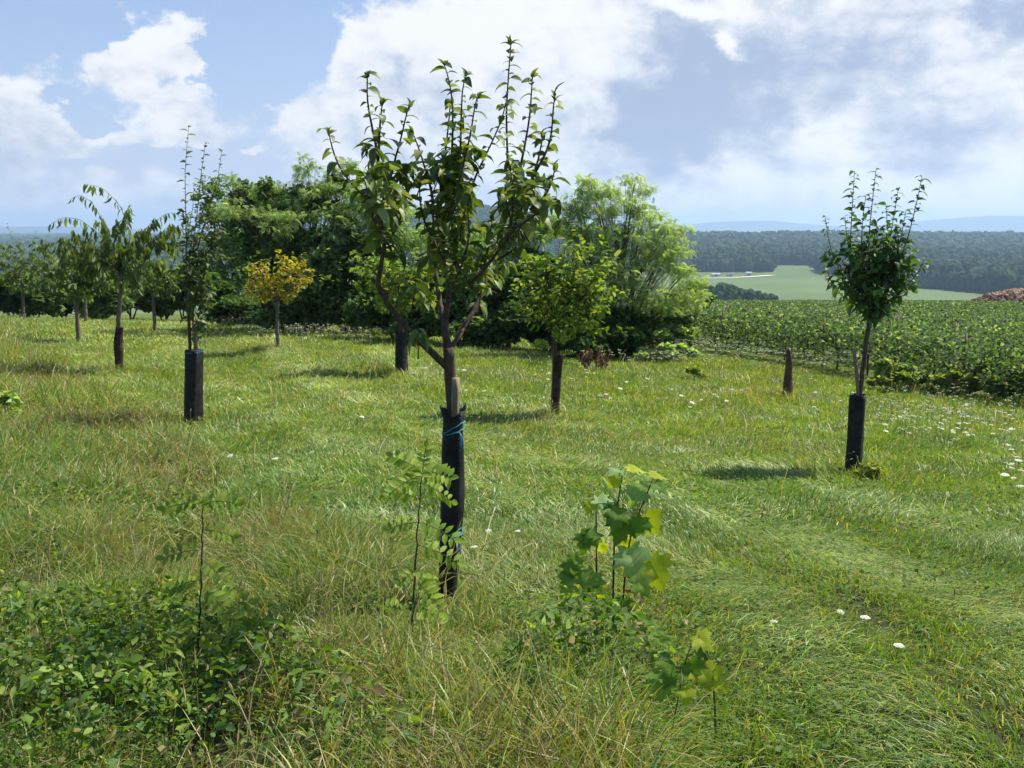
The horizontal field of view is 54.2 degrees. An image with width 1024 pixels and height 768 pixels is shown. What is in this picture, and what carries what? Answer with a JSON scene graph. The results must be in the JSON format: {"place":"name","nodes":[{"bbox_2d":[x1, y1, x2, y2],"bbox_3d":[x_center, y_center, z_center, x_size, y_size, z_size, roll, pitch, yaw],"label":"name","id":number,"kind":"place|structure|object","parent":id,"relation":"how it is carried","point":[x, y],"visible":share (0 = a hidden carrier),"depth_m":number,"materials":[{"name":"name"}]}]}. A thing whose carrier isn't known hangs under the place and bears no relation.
{"place":"outdoors","nodes":[
{"label":"outdoors","id":0,"kind":"place"},
{"bbox_2d":[0,215,1023,767],"bbox_3d":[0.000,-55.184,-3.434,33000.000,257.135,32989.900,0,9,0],"label":"ground","id":1,"kind":"structure","parent":0,"point":[796,281],"depth_m":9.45,"materials":[{"name":"plant"}]},
{"bbox_2d":[0,390,31,422],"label":"elder bush","id":2,"kind":"object","parent":1,"relation":"on","point":[9,398],"visible":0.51,"depth_m":16.08,"materials":[{"name":"green plant"}]},
{"bbox_2d":[0,269,43,316],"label":"hedge bush","id":3,"kind":"object","parent":1,"relation":"on","point":[9,303],"visible":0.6,"depth_m":54.84,"materials":[{"name":"green plant"}]},
{"bbox_2d":[0,223,61,318],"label":"orchard tree","id":4,"kind":"object","parent":1,"relation":"on","point":[22,288],"visible":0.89,"depth_m":46.38,"materials":[{"name":"green plant"}]},
{"bbox_2d":[16,272,70,317],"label":"hedge bush","id":5,"kind":"object","parent":1,"relation":"on","point":[51,306],"visible":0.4,"depth_m":57.70,"materials":[{"name":"green plant"}]},
{"bbox_2d":[41,278,81,317],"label":"hedge bush","id":6,"kind":"object","parent":1,"relation":"on","point":[68,309],"visible":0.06,"depth_m":60.90,"materials":[{"name":"green plant"}]},
{"bbox_2d":[38,256,99,340],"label":"orchard tree","id":7,"kind":"object","parent":1,"relation":"on","point":[74,285],"visible":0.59,"depth_m":31.88,"materials":[{"name":"green plant"}]},
{"bbox_2d":[67,270,107,320],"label":"orchard tree","id":8,"kind":"object","parent":1,"relation":"on","point":[84,307],"visible":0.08,"depth_m":46.76,"materials":[{"name":"grey plant"}]},
{"bbox_2d":[72,276,134,319],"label":"hedge bush","id":9,"kind":"object","parent":1,"relation":"on","point":[104,307],"visible":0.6,"depth_m":54.48,"materials":[{"name":"green plant"}]},
{"bbox_2d":[36,184,190,328],"bbox_3d":[-9.546,-2.515,24.278,3.594,4.561,1.988,0,9,0],"label":"cherry tree","id":10,"kind":"object","parent":1,"relation":"on","point":[108,260],"visible":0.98,"depth_m":23.95,"materials":[{"name":"green plant"}]},
{"bbox_2d":[113,326,123,369],"bbox_3d":[-9.608,-0.824,24.490,0.260,1.187,0.224,0,9,0],"label":"tree guard","id":11,"kind":"object","parent":10,"relation":"attached to","point":[118,347],"visible":0.88,"depth_m":24.39,"materials":[{"name":"plastic"}]},
{"bbox_2d":[111,268,162,318],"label":"hedge bush","id":12,"kind":"object","parent":1,"relation":"on","point":[143,301],"visible":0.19,"depth_m":57.73,"materials":[{"name":"green plant"}]},
{"bbox_2d":[126,253,183,332],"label":"orchard tree","id":13,"kind":"object","parent":1,"relation":"on","point":[159,281],"visible":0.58,"depth_m":38.22,"materials":[{"name":"green plant"}]},
{"bbox_2d":[139,274,187,319],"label":"hedge bush","id":14,"kind":"object","parent":1,"relation":"on","point":[161,313],"visible":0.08,"depth_m":60.59,"materials":[{"name":"green plant"}]},
{"bbox_2d":[149,263,216,320],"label":"hedge bush","id":15,"kind":"object","parent":1,"relation":"on","point":[179,302],"visible":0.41,"depth_m":54.62,"materials":[{"name":"green plant"}]},
{"bbox_2d":[184,349,203,424],"bbox_3d":[-5.329,0.070,16.747,0.368,1.320,0.304,0,9,0],"label":"tree guard","id":16,"kind":"object","parent":1,"relation":"on","point":[193,389],"visible":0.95,"depth_m":16.64,"materials":[{"name":"plastic"}]},
{"bbox_2d":[192,322,197,349],"bbox_3d":[-5.289,-0.173,16.709,0.121,1.715,0.069,0,9,0],"label":"wooden stake","id":17,"kind":"object","parent":1,"relation":"on","point":[195,344],"visible":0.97,"depth_m":16.60,"materials":[{"name":"grey wood"}]},
{"bbox_2d":[168,125,233,349],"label":"pear tree","id":18,"kind":"object","parent":1,"relation":"on","point":[198,292],"visible":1,"depth_m":16.39,"materials":[{"name":"green plant"}]},
{"bbox_2d":[154,491,259,702],"bbox_3d":[-1.319,0.959,4.278,0.435,1.011,0.242,0,9,0],"label":"ash sapling","id":19,"kind":"object","parent":1,"relation":"on","point":[221,603],"visible":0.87,"depth_m":4.25,"materials":[{"name":"green plant"}]},
{"bbox_2d":[181,173,258,313],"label":"tree","id":20,"kind":"object","parent":1,"relation":"on","point":[227,250],"visible":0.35,"depth_m":62.94,"materials":[{"name":"green plant"}]},
{"bbox_2d":[204,271,237,321],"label":"hedge bush","id":21,"kind":"object","parent":1,"relation":"on","point":[224,288],"visible":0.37,"depth_m":57.63,"materials":[{"name":"green plant"}]},
{"bbox_2d":[224,177,312,323],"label":"tree","id":22,"kind":"object","parent":1,"relation":"on","point":[249,245],"visible":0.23,"depth_m":40.04,"materials":[{"name":"green plant"}]},
{"bbox_2d":[198,293,343,326],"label":"hazel bush","id":23,"kind":"object","parent":1,"relation":"on","point":[223,309],"visible":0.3,"depth_m":43.17,"materials":[{"name":"green plant"}]},
{"bbox_2d":[241,249,314,348],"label":"yellow tree","id":24,"kind":"object","parent":1,"relation":"on","point":[289,279],"visible":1,"depth_m":28.67,"materials":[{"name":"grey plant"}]},
{"bbox_2d":[203,152,365,329],"bbox_3d":[-8.358,-5.249,37.519,6.755,6.878,4.252,0,9,0],"label":"robinia tree","id":25,"kind":"object","parent":1,"relation":"on","point":[291,213],"visible":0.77,"depth_m":37.38,"materials":[{"name":"green plant"}]},
{"bbox_2d":[250,173,375,331],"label":"tree","id":26,"kind":"object","parent":1,"relation":"on","point":[263,318],"visible":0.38,"depth_m":37.58,"materials":[{"name":"green plant"}]},
{"bbox_2d":[285,206,405,332],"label":"tree","id":27,"kind":"object","parent":1,"relation":"on","point":[332,296],"visible":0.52,"depth_m":36.28,"materials":[{"name":"green plant"}]},
{"bbox_2d":[0,385,711,767],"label":"weeds","id":28,"kind":"object","parent":1,"relation":"on","point":[102,667],"visible":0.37,"depth_m":3.98,"materials":[{"name":"green plant"}]},
{"bbox_2d":[346,182,431,332],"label":"robinia tree","id":29,"kind":"object","parent":1,"relation":"on","point":[408,242],"visible":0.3,"depth_m":36.83,"materials":[{"name":"green plant"}]},
{"bbox_2d":[342,256,445,339],"bbox_3d":[-3.595,-2.781,33.667,3.927,3.053,3.323,4,10,26],"label":"hazel bush","id":30,"kind":"object","parent":1,"relation":"on","point":[361,313],"visible":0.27,"depth_m":33.06,"materials":[{"name":"green plant"}]},
{"bbox_2d":[349,232,450,332],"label":"orchard tree","id":31,"kind":"object","parent":1,"relation":"on","point":[386,271],"visible":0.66,"depth_m":23.46,"materials":[{"name":"green plant"}]},
{"bbox_2d":[395,332,407,374],"bbox_3d":[-2.641,-0.712,23.832,0.280,1.058,0.272,4,9,23],"label":"tree guard","id":32,"kind":"object","parent":1,"relation":"on","point":[401,355],"visible":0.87,"depth_m":23.73,"materials":[{"name":"plastic"}]},
{"bbox_2d":[377,439,466,635],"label":"ash sapling","id":33,"kind":"object","parent":1,"relation":"on","point":[428,475],"visible":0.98,"depth_m":4.34,"materials":[{"name":"green plant"}]},
{"bbox_2d":[317,34,575,413],"bbox_3d":[-0.309,-0.272,5.047,1.240,2.964,1.280,0,9,0],"label":"pear tree","id":34,"kind":"object","parent":1,"relation":"on","point":[455,189],"visible":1,"depth_m":4.88,"materials":[{"name":"green plant"}]},
{"bbox_2d":[439,402,465,602],"bbox_3d":[-0.311,0.652,5.218,0.153,1.123,0.137,0,9,0],"label":"tree guard","id":35,"kind":"object","parent":1,"relation":"on","point":[452,447],"visible":0.77,"depth_m":5.16,"materials":[{"name":"plastic"}]},
{"bbox_2d":[451,377,459,416],"bbox_3d":[-0.294,0.234,5.134,0.044,0.539,0.063,-7,11,-37],"label":"wooden stake","id":36,"kind":"object","parent":35,"relation":"in","point":[455,387],"visible":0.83,"depth_m":5.09,"materials":[{"name":"brown wood"}]},
{"bbox_2d":[419,245,520,348],"bbox_3d":[-1.299,-2.775,31.990,3.669,3.405,4.011,0,9,0],"label":"hazel bush","id":37,"kind":"object","parent":1,"relation":"on","point":[477,332],"visible":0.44,"depth_m":31.13,"materials":[{"name":"green plant"}]},
{"bbox_2d":[417,212,566,346],"bbox_3d":[-0.698,-3.341,32.079,4.946,4.474,2.200,1,9,8],"label":"robinia tree","id":38,"kind":"object","parent":1,"relation":"on","point":[543,230],"visible":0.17,"depth_m":31.79,"materials":[{"name":"green plant"}]},
{"bbox_2d":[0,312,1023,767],"bbox_3d":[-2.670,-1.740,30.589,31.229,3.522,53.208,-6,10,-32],"label":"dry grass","id":39,"kind":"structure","parent":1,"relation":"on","point":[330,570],"depth_m":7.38,"materials":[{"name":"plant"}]},
{"bbox_2d":[0,205,1023,292],"bbox_3d":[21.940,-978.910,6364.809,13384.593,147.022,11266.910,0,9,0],"label":"woods","id":40,"kind":"object","parent":1,"relation":"on","point":[981,262],"visible":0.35,"depth_m":1654.48,"materials":[{"name":"plant"}]},
{"bbox_2d":[0,459,1023,767],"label":"clover","id":41,"kind":"object","parent":1,"relation":"on","point":[766,703],"visible":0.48,"depth_m":5.81,"materials":[{"name":"green plant"}]},
{"bbox_2d":[1,311,1023,464],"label":"wildflowers","id":42,"kind":"object","parent":1,"relation":"on","point":[709,354],"visible":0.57,"depth_m":27.63,"materials":[{"name":"green plant"}]},
{"bbox_2d":[490,247,594,352],"bbox_3d":[1.089,-2.567,31.106,3.666,3.382,3.752,0,9,0],"label":"hazel bush","id":43,"kind":"object","parent":1,"relation":"on","point":[509,324],"visible":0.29,"depth_m":30.26,"materials":[{"name":"green plant"}]},
{"bbox_2d":[526,324,580,411],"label":"robinia sapling","id":44,"kind":"object","parent":1,"relation":"on","point":[538,341],"visible":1,"depth_m":17.10,"materials":[{"name":"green plant"}]},
{"bbox_2d":[552,355,562,415],"bbox_3d":[0.794,0.062,17.520,0.204,1.114,0.192,0,9,0],"label":"tree guard","id":45,"kind":"object","parent":1,"relation":"on","point":[557,375],"visible":0.72,"depth_m":17.44,"materials":[{"name":"plastic"}]},
{"bbox_2d":[505,229,626,357],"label":"orchard tree","id":46,"kind":"object","parent":1,"relation":"on","point":[580,275],"visible":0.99,"depth_m":17.16,"materials":[{"name":"green plant"}]},
{"bbox_2d":[576,347,610,370],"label":"dock plant","id":47,"kind":"object","parent":1,"relation":"on","point":[585,358],"visible":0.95,"depth_m":25.71,"materials":[{"name":"plant"}]},
{"bbox_2d":[539,464,675,649],"bbox_3d":[0.430,0.824,4.534,0.634,0.893,0.360,1,9,7],"label":"maple sapling","id":48,"kind":"object","parent":1,"relation":"on","point":[645,571],"visible":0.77,"depth_m":4.51,"materials":[{"name":"green plant"}]},
{"bbox_2d":[560,291,654,359],"bbox_3d":[2.669,-1.553,28.865,3.013,2.382,2.221,-4,10,-25],"label":"hazel bush","id":49,"kind":"object","parent":1,"relation":"on","point":[631,333],"visible":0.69,"depth_m":28.31,"materials":[{"name":"green plant"}]},
{"bbox_2d":[542,172,710,355],"bbox_3d":[3.348,-3.371,29.067,4.986,5.482,2.428,0,9,0],"label":"robinia tree","id":50,"kind":"object","parent":1,"relation":"on","point":[658,256],"visible":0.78,"depth_m":28.99,"materials":[{"name":"green plant"}]},
{"bbox_2d":[618,589,687,630],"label":"dead leaves","id":51,"kind":"object","parent":1,"relation":"on","point":[657,610],"visible":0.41,"depth_m":4.98,"materials":[{"name":"brown plant"}]},
{"bbox_2d":[627,342,700,363],"bbox_3d":[4.268,-0.837,28.487,2.313,0.786,0.875,-2,9,-14],"label":"meadow shrub","id":52,"kind":"object","parent":1,"relation":"on","point":[667,347],"visible":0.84,"depth_m":28.34,"materials":[{"name":"green plant"}]},
{"bbox_2d":[633,277,715,348],"bbox_3d":[5.310,-2.217,33.146,3.141,2.615,2.207,0,9,0],"label":"elder bush","id":53,"kind":"object","parent":1,"relation":"on","point":[673,329],"visible":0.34,"depth_m":32.71,"materials":[{"name":"green plant"}]},
{"bbox_2d":[644,627,726,740],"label":"maple sapling","id":54,"kind":"object","parent":1,"relation":"on","point":[707,674],"visible":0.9,"depth_m":3.39,"materials":[{"name":"green plant"}]},
{"bbox_2d":[684,365,707,378],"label":"yellow bush","id":55,"kind":"object","parent":1,"relation":"on","point":[695,370],"visible":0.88,"depth_m":24.95,"materials":[{"name":"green plant"}]},
{"bbox_2d":[695,647,716,744],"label":"sapling","id":56,"kind":"object","parent":1,"relation":"on","point":[700,653],"depth_m":3.46,"materials":[{"name":"plant"}]},
{"bbox_2d":[707,285,723,299],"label":"copse tree","id":57,"kind":"object","parent":1,"relation":"on","point":[718,294],"visible":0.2,"depth_m":643.89,"materials":[{"name":"green plant"}]},
{"bbox_2d":[711,273,719,276],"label":"farm shed","id":58,"kind":"structure","parent":1,"relation":"on","point":[715,274],"depth_m":1357.01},
{"bbox_2d":[714,282,736,299],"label":"copse tree","id":59,"kind":"object","parent":1,"relation":"on","point":[727,291],"visible":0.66,"depth_m":648.22,"materials":[{"name":"green plant"}]},
{"bbox_2d":[729,284,744,298],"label":"copse tree","id":60,"kind":"object","parent":1,"relation":"on","point":[740,292],"visible":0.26,"depth_m":656.64,"materials":[{"name":"green plant"}]},
{"bbox_2d":[741,288,756,299],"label":"copse tree","id":61,"kind":"object","parent":1,"relation":"on","point":[750,294],"visible":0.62,"depth_m":664.69,"materials":[{"name":"green plant"}]},
{"bbox_2d":[755,291,769,299],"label":"copse tree","id":62,"kind":"object","parent":1,"relation":"on","point":[761,296],"visible":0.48,"depth_m":674.48,"materials":[{"name":"green plant"}]},
{"bbox_2d":[769,293,778,299],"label":"copse tree","id":63,"kind":"object","parent":1,"relation":"on","point":[773,296],"visible":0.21,"depth_m":686.19,"materials":[{"name":"green plant"}]},
{"bbox_2d":[782,349,792,397],"bbox_3d":[5.979,-0.190,21.623,0.242,1.119,0.241,0,9,0],"label":"tree guard","id":64,"kind":"object","parent":1,"relation":"on","point":[788,379],"visible":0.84,"depth_m":21.55,"materials":[{"name":"plastic"}]},
{"bbox_2d":[623,302,1005,320],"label":"vine row","id":65,"kind":"object","parent":1,"relation":"on","point":[901,313],"visible":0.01,"depth_m":46.55,"materials":[{"name":"green plant"}]},
{"bbox_2d":[622,301,1020,319],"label":"vine row","id":66,"kind":"object","parent":1,"relation":"on","point":[819,309],"visible":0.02,"depth_m":64.80,"materials":[{"name":"green plant"}]},
{"bbox_2d":[628,306,1023,398],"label":"vine row","id":67,"kind":"object","parent":1,"relation":"on","point":[963,348],"visible":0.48,"depth_m":26.87,"materials":[{"name":"green plant"}]},
{"bbox_2d":[635,299,1022,318],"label":"vine row","id":68,"kind":"object","parent":1,"relation":"on","point":[932,310],"visible":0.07,"depth_m":66.89,"materials":[{"name":"plant"}]},
{"bbox_2d":[638,300,1021,318],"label":"vine row","id":69,"kind":"object","parent":1,"relation":"on","point":[732,303],"visible":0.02,"depth_m":67.95,"materials":[{"name":"plant"}]},
{"bbox_2d":[715,305,984,319],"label":"vine row","id":70,"kind":"object","parent":1,"relation":"on","point":[983,317],"visible":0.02,"depth_m":49.36,"materials":[{"name":"green plant"}]},
{"bbox_2d":[844,393,865,475],"bbox_3d":[4.168,0.644,12.162,0.210,1.046,0.203,4,9,22],"label":"tree guard","id":71,"kind":"object","parent":1,"relation":"on","point":[856,419],"visible":0.89,"depth_m":12.07,"materials":[{"name":"plastic"}]},
{"bbox_2d":[687,306,1023,361],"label":"vine row","id":72,"kind":"object","parent":1,"relation":"on","point":[1019,328],"visible":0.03,"depth_m":33.72,"materials":[{"name":"green plant"}]},
{"bbox_2d":[852,349,858,395],"bbox_3d":[4.157,0.347,12.118,0.147,1.547,0.053,0,9,0],"label":"wooden stake","id":73,"kind":"object","parent":1,"relation":"on","point":[856,370],"visible":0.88,"depth_m":12.02,"materials":[{"name":"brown wood"}]},
{"bbox_2d":[691,309,1023,377],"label":"vine row","id":74,"kind":"object","parent":1,"relation":"on","point":[781,315],"visible":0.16,"depth_m":29.37,"materials":[{"name":"green plant"}]},
{"bbox_2d":[694,307,1023,369],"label":"vine row","id":75,"kind":"object","parent":1,"relation":"on","point":[990,331],"visible":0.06,"depth_m":29.80,"materials":[{"name":"green plant"}]},
{"bbox_2d":[707,307,1023,359],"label":"vine row","id":76,"kind":"object","parent":1,"relation":"on","point":[950,321],"visible":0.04,"depth_m":35.05,"materials":[{"name":"green plant"}]},
{"bbox_2d":[860,615,870,632],"bbox_3d":[1.663,1.152,4.736,0.048,0.114,0.047,6,13,-1],"label":"wild carrot","id":77,"kind":"object","parent":1,"relation":"on","point":[864,617],"visible":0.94,"depth_m":4.72,"materials":[{"name":"white plant"}]},
{"bbox_2d":[711,303,1023,319],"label":"vine row","id":78,"kind":"object","parent":1,"relation":"on","point":[830,311],"visible":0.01,"depth_m":64.53,"materials":[{"name":"green plant"}]},
{"bbox_2d":[711,306,1023,324],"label":"vine row","id":79,"kind":"object","parent":1,"relation":"on","point":[775,309],"visible":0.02,"depth_m":43.16,"materials":[{"name":"green plant"}]},
{"bbox_2d":[712,307,1023,338],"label":"vine row","id":80,"kind":"object","parent":1,"relation":"on","point":[1006,321],"visible":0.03,"depth_m":38.34,"materials":[{"name":"green plant"}]},
{"bbox_2d":[712,306,1023,327],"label":"vine row","id":81,"kind":"object","parent":1,"relation":"on","point":[993,319],"visible":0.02,"depth_m":38.22,"materials":[{"name":"green plant"}]},
{"bbox_2d":[713,300,1023,317],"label":"vine row","id":82,"kind":"object","parent":1,"relation":"on","point":[913,310],"visible":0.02,"depth_m":66.36,"materials":[{"name":"plant"}]},
{"bbox_2d":[715,302,1021,319],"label":"vine row","id":83,"kind":"object","parent":1,"relation":"on","point":[836,309],"visible":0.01,"depth_m":64.21,"materials":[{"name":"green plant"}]},
{"bbox_2d":[714,301,1023,317],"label":"vine row","id":84,"kind":"object","parent":1,"relation":"on","point":[979,315],"visible":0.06,"depth_m":63.63,"materials":[{"name":"plant"}]},
{"bbox_2d":[714,300,1023,312],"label":"vine row","id":85,"kind":"object","parent":1,"relation":"on","point":[950,307],"visible":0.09,"depth_m":76.37,"materials":[{"name":"plant"}]},
{"bbox_2d":[715,300,1023,314],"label":"vine row","id":86,"kind":"object","parent":1,"relation":"on","point":[831,304],"visible":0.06,"depth_m":71.95,"materials":[{"name":"plant"}]},
{"bbox_2d":[852,459,887,480],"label":"yellow bush","id":87,"kind":"object","parent":1,"relation":"on","point":[872,465],"visible":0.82,"depth_m":11.72,"materials":[{"name":"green plant"}]},
{"bbox_2d":[716,299,1023,311],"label":"vine row","id":88,"kind":"object","parent":1,"relation":"on","point":[992,308],"visible":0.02,"depth_m":77.08,"materials":[{"name":"plant"}]},
{"bbox_2d":[717,299,1023,308],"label":"vine row","id":89,"kind":"object","parent":1,"relation":"on","point":[918,303],"visible":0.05,"depth_m":81.48,"materials":[{"name":"plant"}]},
{"bbox_2d":[718,299,1023,313],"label":"vine row","id":90,"kind":"object","parent":1,"relation":"on","point":[1015,311],"visible":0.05,"depth_m":72.65,"materials":[{"name":"plant"}]},
{"bbox_2d":[731,299,1020,306],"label":"vine row","id":91,"kind":"object","parent":1,"relation":"on","point":[997,304],"visible":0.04,"depth_m":86.41,"materials":[{"name":"plant"}]},
{"bbox_2d":[819,168,933,395],"bbox_3d":[4.279,-0.683,11.924,1.312,3.704,1.059,3,9,21],"label":"pear tree","id":92,"kind":"object","parent":1,"relation":"on","point":[870,298],"visible":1,"depth_m":11.80,"materials":[{"name":"green plant"}]},
{"bbox_2d":[738,299,1021,311],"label":"vine row","id":93,"kind":"object","parent":1,"relation":"on","point":[927,304],"depth_m":80.44,"materials":[{"name":"plant"}]},
{"bbox_2d":[758,299,1022,306],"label":"vine row","id":94,"kind":"object","parent":1,"relation":"on","point":[949,302],"visible":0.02,"depth_m":87.93,"materials":[{"name":"plant"}]},
{"bbox_2d":[771,300,1023,307],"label":"vine row","id":95,"kind":"object","parent":1,"relation":"on","point":[983,304],"visible":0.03,"depth_m":81.78,"materials":[{"name":"plant"}]},
{"bbox_2d":[865,356,931,390],"bbox_3d":[9.269,-0.202,23.816,2.035,0.961,0.821,-4,10,-26],"label":"bramble bush","id":96,"kind":"object","parent":1,"relation":"on","point":[887,375],"visible":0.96,"depth_m":23.63,"materials":[{"name":"green plant"}]},
{"bbox_2d":[893,643,903,657],"bbox_3d":[1.655,1.171,4.308,0.046,0.113,0.045,8,15,-1],"label":"wild carrot","id":97,"kind":"object","parent":1,"relation":"on","point":[899,645],"visible":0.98,"depth_m":4.29,"materials":[{"name":"white plant"}]},
{"bbox_2d":[783,299,1023,305],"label":"vine row","id":98,"kind":"object","parent":1,"relation":"on","point":[964,302],"visible":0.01,"depth_m":90.07,"materials":[{"name":"plant"}]},
{"bbox_2d":[792,299,1023,306],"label":"vine row","id":99,"kind":"object","parent":1,"relation":"on","point":[985,301],"visible":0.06,"depth_m":91.24,"materials":[{"name":"plant"}]},
{"bbox_2d":[811,299,1020,302],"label":"vine row","id":100,"kind":"object","parent":1,"relation":"on","point":[964,301],"visible":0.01,"depth_m":93.12,"materials":[{"name":"plant"}]},
{"bbox_2d":[921,363,990,395],"bbox_3d":[10.411,-0.064,23.349,1.608,0.882,0.860,1,9,6],"label":"bramble bush","id":101,"kind":"object","parent":1,"relation":"on","point":[946,381],"visible":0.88,"depth_m":23.24,"materials":[{"name":"green plant"}]},
{"bbox_2d":[971,288,1023,301],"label":"earth heap","id":102,"kind":"object","parent":1,"relation":"on","point":[1015,294],"visible":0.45,"depth_m":105.06,"materials":[{"name":"soil"}]},
{"bbox_2d":[982,364,1023,398],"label":"bramble bush","id":103,"kind":"object","parent":1,"relation":"on","point":[990,386],"visible":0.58,"depth_m":22.77,"materials":[{"name":"green plant"}]},
{"bbox_2d":[0,0,1023,230],"label":"sky","id":104,"kind":"structure","parent":0,"point":[736,110],"materials":[{"name":"blue"}]},
{"bbox_2d":[722,275,772,277],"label":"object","id":105,"kind":"structure","parent":0,"point":[747,276],"depth_m":1331.61,"materials":[{"name":"white"}]}
]}

